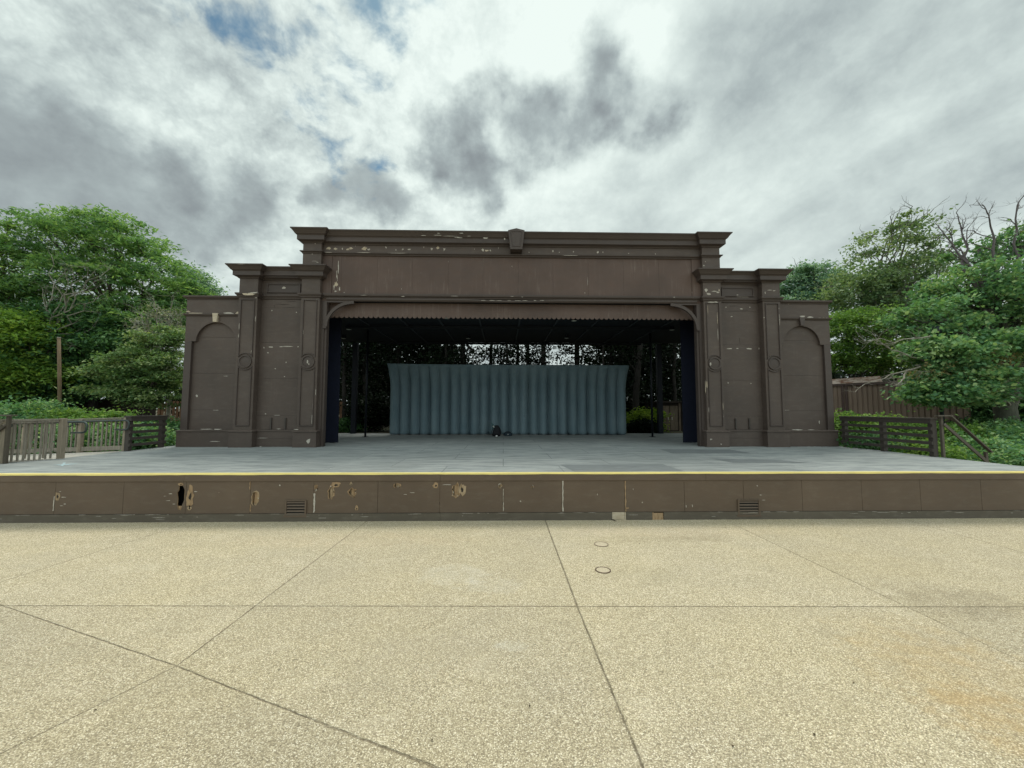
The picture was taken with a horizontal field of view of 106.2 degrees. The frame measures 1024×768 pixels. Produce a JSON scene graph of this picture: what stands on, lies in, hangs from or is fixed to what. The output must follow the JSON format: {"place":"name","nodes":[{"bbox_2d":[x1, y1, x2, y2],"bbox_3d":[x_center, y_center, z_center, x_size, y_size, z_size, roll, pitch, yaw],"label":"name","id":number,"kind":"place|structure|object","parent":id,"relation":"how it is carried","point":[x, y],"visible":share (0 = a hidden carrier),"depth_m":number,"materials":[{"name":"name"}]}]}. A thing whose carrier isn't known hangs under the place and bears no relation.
{"place":"outdoors","nodes":[
{"label":"outdoors","id":0,"kind":"place"},
{"bbox_2d":[8,451,121,462],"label":"access ramp","id":1,"kind":"structure","parent":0,"point":[67,455],"depth_m":10.50,"materials":[{"name":"grey concrete"}]},
{"bbox_2d":[0,420,50,458],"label":"baluster railing","id":2,"kind":"object","parent":1,"relation":"on","point":[44,434],"visible":0.27,"depth_m":9.66,"materials":[{"name":"brown wood"}]},
{"bbox_2d":[11,421,87,433],"bbox_3d":[-14.232,1.097,9.714,6.784,0.317,0.127,0,-4,-1],"label":"tube handrail","id":3,"kind":"object","parent":2,"relation":"attached to","point":[85,423],"visible":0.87,"depth_m":9.80,"materials":[{"name":"metal"}]},
{"bbox_2d":[9,417,125,454],"bbox_3d":[-14.575,1.627,11.315,6.374,1.314,0.120,0,-4,-1],"label":"baluster railing","id":4,"kind":"object","parent":1,"relation":"on","point":[79,447],"visible":0.45,"depth_m":11.37,"materials":[{"name":"brown wood"}]},
{"bbox_2d":[18,420,129,430],"bbox_3d":[-14.421,1.195,11.225,6.474,0.317,0.127,0,-4,-1],"label":"tube handrail","id":5,"kind":"object","parent":4,"relation":"attached to","point":[128,426],"visible":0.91,"depth_m":11.23,"materials":[{"name":"metal"}]},
{"bbox_2d":[156,411,682,432],"bbox_3d":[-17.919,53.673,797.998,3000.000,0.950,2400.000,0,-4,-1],"label":"garden ground","id":6,"kind":"structure","parent":0,"point":[387,430],"depth_m":21.77,"materials":[{"name":"soil"}]},
{"bbox_2d":[0,415,17,463],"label":"stair handrail","id":7,"kind":"object","parent":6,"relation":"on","point":[7,427],"visible":0.98,"depth_m":8.71,"materials":[{"name":"paint"}]},
{"bbox_2d":[0,397,60,432],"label":"leafy shrub","id":8,"kind":"object","parent":6,"relation":"on","point":[15,411],"visible":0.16,"depth_m":13.56,"materials":[{"name":"green plant"}]},
{"bbox_2d":[0,219,73,314],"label":"ash tree","id":9,"kind":"object","parent":6,"relation":"on","point":[6,250],"visible":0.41,"depth_m":22.02,"materials":[{"name":"green plant"}]},
{"bbox_2d":[6,413,68,441],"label":"leafy shrub","id":10,"kind":"object","parent":6,"relation":"on","point":[29,429],"visible":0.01,"depth_m":12.51,"materials":[{"name":"green plant"}]},
{"bbox_2d":[0,395,81,424],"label":"leafy shrub","id":11,"kind":"object","parent":6,"relation":"on","point":[42,405],"visible":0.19,"depth_m":13.94,"materials":[{"name":"green plant"}]},
{"bbox_2d":[0,305,103,404],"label":"locust tree","id":12,"kind":"object","parent":6,"relation":"on","point":[11,321],"visible":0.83,"depth_m":18.51,"materials":[{"name":"green plant"}]},
{"bbox_2d":[9,418,101,454],"bbox_3d":[-14.651,2.033,12.368,2.920,2.030,2.831,-3,-5,40],"label":"leafy shrub","id":13,"kind":"object","parent":6,"relation":"on","point":[39,429],"visible":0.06,"depth_m":11.95,"materials":[{"name":"green plant"}]},
{"bbox_2d":[24,402,94,425],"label":"leafy shrub","id":14,"kind":"object","parent":6,"relation":"on","point":[68,412],"visible":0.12,"depth_m":13.74,"materials":[{"name":"green plant"}]},
{"bbox_2d":[57,337,61,404],"bbox_3d":[-17.800,0.362,15.114,0.468,4.448,0.120,0,-4,-1],"label":"wooden post","id":15,"kind":"object","parent":6,"relation":"on","point":[59,385],"visible":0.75,"depth_m":15.14,"materials":[{"name":"brown wood"}]},
{"bbox_2d":[33,245,116,398],"bbox_3d":[-22.514,-2.546,19.820,5.804,10.384,2.974,-1,-4,22],"label":"bare tree","id":16,"kind":"object","parent":6,"relation":"on","point":[65,304],"visible":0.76,"depth_m":19.60,"materials":[{"name":"brown plant"}]},
{"bbox_2d":[0,290,182,413],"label":"dark tree","id":17,"kind":"object","parent":6,"relation":"on","point":[103,342],"visible":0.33,"depth_m":19.85,"materials":[{"name":"green plant"}]},
{"bbox_2d":[68,407,122,431],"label":"leafy shrub","id":18,"kind":"object","parent":6,"relation":"on","point":[90,415],"visible":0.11,"depth_m":13.39,"materials":[{"name":"green plant"}]},
{"bbox_2d":[28,415,167,452],"bbox_3d":[-13.997,2.013,12.629,3.856,1.995,3.250,0,-4,-1],"label":"leafy shrub","id":19,"kind":"object","parent":6,"relation":"on","point":[95,436],"visible":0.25,"depth_m":12.24,"materials":[{"name":"green plant"}]},
{"bbox_2d":[0,201,217,398],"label":"ash tree","id":20,"kind":"object","parent":6,"relation":"on","point":[117,240],"visible":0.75,"depth_m":22.67,"materials":[{"name":"green plant"}]},
{"bbox_2d":[69,400,155,422],"bbox_3d":[-23.351,1.831,21.800,6.290,1.869,0.180,0,-4,-1],"label":"board fence","id":21,"kind":"object","parent":6,"relation":"on","point":[105,404],"visible":0.03,"depth_m":21.77,"materials":[{"name":"brown wood"}]},
{"bbox_2d":[82,406,151,428],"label":"leafy shrub","id":22,"kind":"object","parent":6,"relation":"on","point":[120,414],"visible":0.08,"depth_m":13.77,"materials":[{"name":"green plant"}]},
{"bbox_2d":[54,323,185,423],"bbox_3d":[-16.880,-0.102,17.123,5.817,5.373,4.081,0,-4,-1],"label":"hornbeam tree","id":23,"kind":"object","parent":6,"relation":"on","point":[148,364],"visible":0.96,"depth_m":16.73,"materials":[{"name":"green plant"}]},
{"bbox_2d":[107,421,179,450],"bbox_3d":[-12.930,2.194,13.618,3.158,1.888,2.747,0,-4,-1],"label":"leafy shrub","id":24,"kind":"object","parent":6,"relation":"on","point":[170,439],"visible":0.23,"depth_m":13.35,"materials":[{"name":"green plant"}]},
{"bbox_2d":[119,286,185,418],"bbox_3d":[-17.780,-1.276,19.305,4.250,7.589,2.272,0,-4,5],"label":"bare tree","id":25,"kind":"object","parent":6,"relation":"on","point":[170,323],"visible":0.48,"depth_m":19.32,"materials":[{"name":"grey plant"}]},
{"bbox_2d":[142,416,179,434],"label":"leafy shrub","id":26,"kind":"object","parent":6,"relation":"on","point":[172,424],"visible":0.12,"depth_m":16.03,"materials":[{"name":"green plant"}]},
{"bbox_2d":[126,258,229,326],"bbox_3d":[-25.721,-3.086,29.828,7.484,12.855,6.631,0,-4,-1],"label":"oak tree","id":27,"kind":"object","parent":6,"relation":"on","point":[215,289],"visible":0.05,"depth_m":29.86,"materials":[{"name":"green plant"}]},
{"bbox_2d":[157,401,341,422],"bbox_3d":[-14.574,1.848,21.494,10.174,1.820,0.180,0,-4,-1],"label":"board fence","id":28,"kind":"object","parent":6,"relation":"on","point":[160,412],"visible":0.06,"depth_m":21.33,"materials":[{"name":"brown wood"}]},
{"bbox_2d":[338,417,371,432],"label":"leafy shrub","id":29,"kind":"object","parent":6,"relation":"on","point":[343,428],"visible":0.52,"depth_m":20.74,"materials":[{"name":"green plant"}]},
{"bbox_2d":[339,342,385,420],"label":"slender tree","id":30,"kind":"object","parent":6,"relation":"on","point":[344,376],"visible":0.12,"depth_m":24.76,"materials":[{"name":"green plant"}]},
{"bbox_2d":[340,391,389,431],"bbox_3d":[-7.981,1.668,21.698,3.687,2.655,3.271,0,-4,-1],"label":"leafy shrub","id":31,"kind":"object","parent":6,"relation":"on","point":[377,413],"visible":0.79,"depth_m":21.29,"materials":[{"name":"green plant"}]},
{"bbox_2d":[339,342,394,406],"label":"slender tree","id":32,"kind":"object","parent":6,"relation":"on","point":[363,370],"visible":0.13,"depth_m":25.82,"materials":[{"name":"green plant"}]},
{"bbox_2d":[361,343,424,402],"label":"slender tree","id":33,"kind":"object","parent":6,"relation":"on","point":[396,347],"visible":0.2,"depth_m":26.59,"materials":[{"name":"green plant"}]},
{"bbox_2d":[393,344,451,363],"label":"slender tree","id":34,"kind":"object","parent":6,"relation":"on","point":[414,354],"visible":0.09,"depth_m":27.72,"materials":[{"name":"green plant"}]},
{"bbox_2d":[418,344,472,363],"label":"slender tree","id":35,"kind":"object","parent":6,"relation":"on","point":[445,358],"visible":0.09,"depth_m":24.98,"materials":[{"name":"green plant"}]},
{"bbox_2d":[426,344,489,364],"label":"slender tree","id":36,"kind":"object","parent":6,"relation":"on","point":[468,360],"visible":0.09,"depth_m":25.70,"materials":[{"name":"green plant"}]},
{"bbox_2d":[0,342,922,420],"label":"distant woodland","id":37,"kind":"object","parent":6,"relation":"on","point":[834,376],"visible":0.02,"depth_m":30.64,"materials":[{"name":"green plant"}]},
{"bbox_2d":[468,342,514,364],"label":"slender tree","id":38,"kind":"object","parent":6,"relation":"on","point":[490,361],"visible":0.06,"depth_m":26.47,"materials":[{"name":"green plant"}]},
{"bbox_2d":[476,345,533,364],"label":"slender tree","id":39,"kind":"object","parent":6,"relation":"on","point":[500,350],"visible":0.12,"depth_m":25.20,"materials":[{"name":"green plant"}]},
{"bbox_2d":[492,345,537,364],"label":"slender tree","id":40,"kind":"object","parent":6,"relation":"on","point":[517,348],"visible":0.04,"depth_m":27.25,"materials":[{"name":"green plant"}]},
{"bbox_2d":[504,345,559,364],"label":"slender tree","id":41,"kind":"object","parent":6,"relation":"on","point":[526,362],"visible":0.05,"depth_m":26.19,"materials":[{"name":"green plant"}]},
{"bbox_2d":[518,345,572,364],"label":"slender tree","id":42,"kind":"object","parent":6,"relation":"on","point":[542,360],"visible":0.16,"depth_m":25.10,"materials":[{"name":"green plant"}]},
{"bbox_2d":[555,345,600,364],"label":"slender tree","id":43,"kind":"object","parent":6,"relation":"on","point":[576,359],"visible":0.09,"depth_m":26.09,"materials":[{"name":"green plant"}]},
{"bbox_2d":[574,345,631,398],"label":"slender tree","id":44,"kind":"object","parent":6,"relation":"on","point":[590,359],"visible":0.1,"depth_m":24.30,"materials":[{"name":"green plant"}]},
{"bbox_2d":[587,345,632,406],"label":"slender tree","id":45,"kind":"object","parent":6,"relation":"on","point":[610,360],"visible":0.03,"depth_m":27.25,"materials":[{"name":"green plant"}]},
{"bbox_2d":[599,345,647,408],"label":"slender tree","id":46,"kind":"object","parent":6,"relation":"on","point":[621,360],"visible":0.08,"depth_m":26.57,"materials":[{"name":"green plant"}]},
{"bbox_2d":[604,343,674,413],"bbox_3d":[7.907,-2.782,23.676,6.177,11.463,5.536,1,-4,-17],"label":"slender tree","id":47,"kind":"object","parent":6,"relation":"on","point":[636,386],"visible":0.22,"depth_m":23.41,"materials":[{"name":"green plant"}]},
{"bbox_2d":[626,413,666,432],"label":"leafy shrub","id":48,"kind":"object","parent":6,"relation":"on","point":[643,425],"visible":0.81,"depth_m":20.58,"materials":[{"name":"green plant"}]},
{"bbox_2d":[626,406,674,432],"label":"leafy shrub","id":49,"kind":"object","parent":6,"relation":"on","point":[646,413],"visible":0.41,"depth_m":21.68,"materials":[{"name":"green plant"}]},
{"bbox_2d":[639,343,681,400],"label":"slender tree","id":50,"kind":"object","parent":6,"relation":"on","point":[672,374],"visible":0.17,"depth_m":26.59,"materials":[{"name":"green plant"}]},
{"bbox_2d":[641,401,682,430],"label":"garden shed","id":51,"kind":"structure","parent":6,"relation":"on","point":[675,408],"depth_m":22.62,"materials":[{"name":"brown wood"}]},
{"bbox_2d":[663,406,669,429],"bbox_3d":[9.035,1.995,22.596,0.462,1.440,0.099,0,-4,-1],"label":"door","id":52,"kind":"structure","parent":51,"relation":"in","point":[665,408],"depth_m":22.59,"materials":[{"name":"brown wood"}]},
{"bbox_2d":[670,406,677,429],"bbox_3d":[9.527,1.997,22.607,0.462,1.440,0.099,0,-4,-1],"label":"door","id":53,"kind":"structure","parent":51,"relation":"in","point":[673,409],"depth_m":22.59,"materials":[{"name":"brown wood"}]},
{"bbox_2d":[779,257,863,328],"bbox_3d":[27.762,-4.049,35.203,10.914,15.691,7.387,0,-4,-1],"label":"oak tree","id":54,"kind":"object","parent":6,"relation":"on","point":[793,287],"visible":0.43,"depth_m":34.38,"materials":[{"name":"green plant"}]},
{"bbox_2d":[834,408,895,443],"bbox_3d":[12.768,1.859,14.385,2.703,1.952,2.587,0,-4,-1],"label":"leafy shrub","id":55,"kind":"object","parent":6,"relation":"on","point":[837,422],"visible":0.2,"depth_m":14.04,"materials":[{"name":"green plant"}]},
{"bbox_2d":[829,300,920,380],"bbox_3d":[19.720,-0.702,20.974,7.886,7.089,5.862,0,-4,-1],"label":"locust tree","id":56,"kind":"object","parent":6,"relation":"on","point":[846,348],"visible":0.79,"depth_m":20.19,"materials":[{"name":"green plant"}]},
{"bbox_2d":[837,429,918,453],"bbox_3d":[12.156,2.232,12.730,3.395,1.649,2.703,0,-4,-1],"label":"leafy shrub","id":57,"kind":"object","parent":6,"relation":"on","point":[853,445],"visible":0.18,"depth_m":12.46,"materials":[{"name":"green plant"}]},
{"bbox_2d":[800,195,982,380],"bbox_3d":[23.774,-4.218,23.819,11.810,14.450,7.052,0,-4,-1],"label":"maple tree","id":58,"kind":"object","parent":6,"relation":"on","point":[886,284],"visible":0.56,"depth_m":23.15,"materials":[{"name":"green plant"}]},
{"bbox_2d":[864,411,921,442],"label":"leafy shrub","id":59,"kind":"object","parent":6,"relation":"on","point":[896,424],"visible":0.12,"depth_m":14.10,"materials":[{"name":"green plant"}]},
{"bbox_2d":[832,376,970,429],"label":"metal shed","id":60,"kind":"structure","parent":6,"relation":"on","point":[867,398],"depth_m":19.30,"materials":[{"name":"paint"}]},
{"bbox_2d":[893,415,954,439],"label":"leafy shrub","id":61,"kind":"object","parent":6,"relation":"on","point":[921,432],"visible":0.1,"depth_m":13.75,"materials":[{"name":"green plant"}]},
{"bbox_2d":[839,193,1023,422],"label":"maple tree","id":62,"kind":"object","parent":6,"relation":"on","point":[986,356],"visible":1,"depth_m":15.30,"materials":[{"name":"green plant"}]},
{"bbox_2d":[888,436,980,461],"bbox_3d":[12.728,2.361,11.983,2.632,1.562,2.378,0,-4,-1],"label":"leafy shrub","id":63,"kind":"object","parent":6,"relation":"on","point":[954,453],"visible":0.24,"depth_m":11.55,"materials":[{"name":"green plant"}]},
{"bbox_2d":[930,326,944,423],"bbox_3d":[17.041,0.162,15.307,0.386,5.019,0.386,0,-4,-1],"label":"lamp post","id":64,"kind":"object","parent":6,"relation":"on","point":[940,332],"visible":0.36,"depth_m":15.29,"materials":[{"name":"paint"}]},
{"bbox_2d":[872,312,1023,421],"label":"dark tree","id":65,"kind":"object","parent":6,"relation":"on","point":[981,410],"visible":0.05,"depth_m":18.80,"materials":[{"name":"green plant"}]},
{"bbox_2d":[911,414,1009,446],"bbox_3d":[15.473,2.000,13.353,3.190,1.937,2.904,0,-4,-1],"label":"leafy shrub","id":66,"kind":"object","parent":6,"relation":"on","point":[973,427],"visible":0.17,"depth_m":13.13,"materials":[{"name":"green plant"}]},
{"bbox_2d":[945,410,1007,426],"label":"leafy shrub","id":67,"kind":"object","parent":6,"relation":"on","point":[985,419],"visible":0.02,"depth_m":16.55,"materials":[{"name":"green plant"}]},
{"bbox_2d":[939,424,1023,460],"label":"leafy shrub","id":68,"kind":"object","parent":6,"relation":"on","point":[998,440],"visible":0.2,"depth_m":12.00,"materials":[{"name":"green plant"}]},
{"bbox_2d":[962,438,1023,465],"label":"leafy shrub","id":69,"kind":"object","parent":6,"relation":"on","point":[1008,456],"visible":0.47,"depth_m":10.97,"materials":[{"name":"green plant"}]},
{"bbox_2d":[962,415,1023,433],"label":"leafy shrub","id":70,"kind":"object","parent":6,"relation":"on","point":[1009,422],"visible":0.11,"depth_m":14.85,"materials":[{"name":"green plant"}]},
{"bbox_2d":[975,414,1023,447],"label":"leafy shrub","id":71,"kind":"object","parent":6,"relation":"on","point":[1013,431],"visible":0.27,"depth_m":12.62,"materials":[{"name":"green plant"}]},
{"bbox_2d":[503,431,511,435],"bbox_3d":[-0.200,2.317,18.011,0.400,0.208,0.273,0,-4,-1],"label":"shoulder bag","id":72,"kind":"object","parent":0,"point":[507,433],"visible":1,"depth_m":17.91,"materials":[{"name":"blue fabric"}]},
{"bbox_2d":[387,363,628,434],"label":"fluted backdrop","id":73,"kind":"structure","parent":0,"point":[448,399],"depth_m":18.52,"materials":[{"name":"paint"}]},
{"bbox_2d":[0,518,1023,767],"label":"plaza pavement","id":74,"kind":"structure","parent":0,"point":[504,644],"depth_m":3.55,"materials":[{"name":"concrete"}]},
{"bbox_2d":[0,433,1023,522],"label":"stage platform","id":75,"kind":"structure","parent":74,"relation":"on","point":[389,477],"depth_m":7.64,"materials":[{"name":"grey paint"}]},
{"bbox_2d":[0,418,67,463],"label":"baluster railing","id":76,"kind":"object","parent":75,"relation":"on","point":[61,439],"visible":0.73,"depth_m":9.24,"materials":[{"name":"brown wood"}]},
{"bbox_2d":[124,415,167,450],"bbox_3d":[-11.317,1.494,11.898,0.210,1.029,1.260,0,-4,-1],"label":"slat railing","id":77,"kind":"object","parent":75,"relation":"on","point":[160,436],"visible":1,"depth_m":11.78,"materials":[{"name":"paint"}]},
{"bbox_2d":[325,318,341,442],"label":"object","id":78,"kind":"structure","parent":75,"relation":"on","point":[333,382],"depth_m":14.35,"materials":[{"name":"blue fabric"}]},
{"bbox_2d":[363,330,368,436],"bbox_3d":[-6.540,-0.036,17.302,0.200,4.798,0.200,0,-4,-1],"label":"steel prop","id":79,"kind":"object","parent":75,"relation":"on","point":[366,388],"visible":0.96,"depth_m":17.27,"materials":[{"name":"black metal"}]},
{"bbox_2d":[491,425,500,435],"bbox_3d":[-0.720,2.156,17.763,0.393,0.497,0.397,-2,-5,34],"label":"rucksack","id":80,"kind":"object","parent":75,"relation":"on","point":[496,430],"visible":0.98,"depth_m":17.70,"materials":[{"name":"black fabric"}]},
{"bbox_2d":[175,227,838,447],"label":"theatre facade","id":81,"kind":"structure","parent":75,"relation":"on","point":[255,370],"depth_m":13.12,"materials":[{"name":"brown paint"}]},
{"bbox_2d":[649,333,654,436],"bbox_3d":[6.366,0.001,17.569,0.200,4.798,0.200,0,-4,-1],"label":"steel prop","id":82,"kind":"object","parent":75,"relation":"on","point":[651,389],"visible":0.94,"depth_m":17.54,"materials":[{"name":"black metal"}]},
{"bbox_2d":[680,321,696,441],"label":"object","id":83,"kind":"structure","parent":75,"relation":"on","point":[688,386],"depth_m":14.64,"materials":[{"name":"black paint"}]},
{"bbox_2d":[839,416,938,456],"bbox_3d":[11.186,1.506,11.575,0.210,1.029,2.810,0,-4,-1],"label":"slat railing","id":84,"kind":"object","parent":75,"relation":"on","point":[931,442],"visible":0.98,"depth_m":11.27,"materials":[{"name":"paint"}]},
{"bbox_2d":[934,415,992,462],"bbox_3d":[11.948,1.817,9.427,1.520,2.075,1.550,0,-4,-1],"label":"stair handrail","id":85,"kind":"object","parent":75,"relation":"on","point":[984,458],"visible":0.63,"depth_m":10.12,"materials":[{"name":"paint"}]},
{"bbox_2d":[594,541,608,546],"bbox_3d":[1.433,2.570,6.171,0.230,0.008,0.230,0,-4,-1],"label":"floor cap","id":86,"kind":"object","parent":74,"relation":"on","point":[601,544],"visible":1,"depth_m":6.15,"materials":[{"name":"beige concrete"}]},
{"bbox_2d":[595,567,610,573],"bbox_3d":[1.226,2.506,5.180,0.210,0.008,0.210,0,-4,-1],"label":"floor cap","id":87,"kind":"object","parent":74,"relation":"on","point":[604,570],"visible":1,"depth_m":5.16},
{"bbox_2d":[0,0,1023,408],"label":"sky","id":88,"kind":"structure","parent":0,"point":[786,127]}
]}

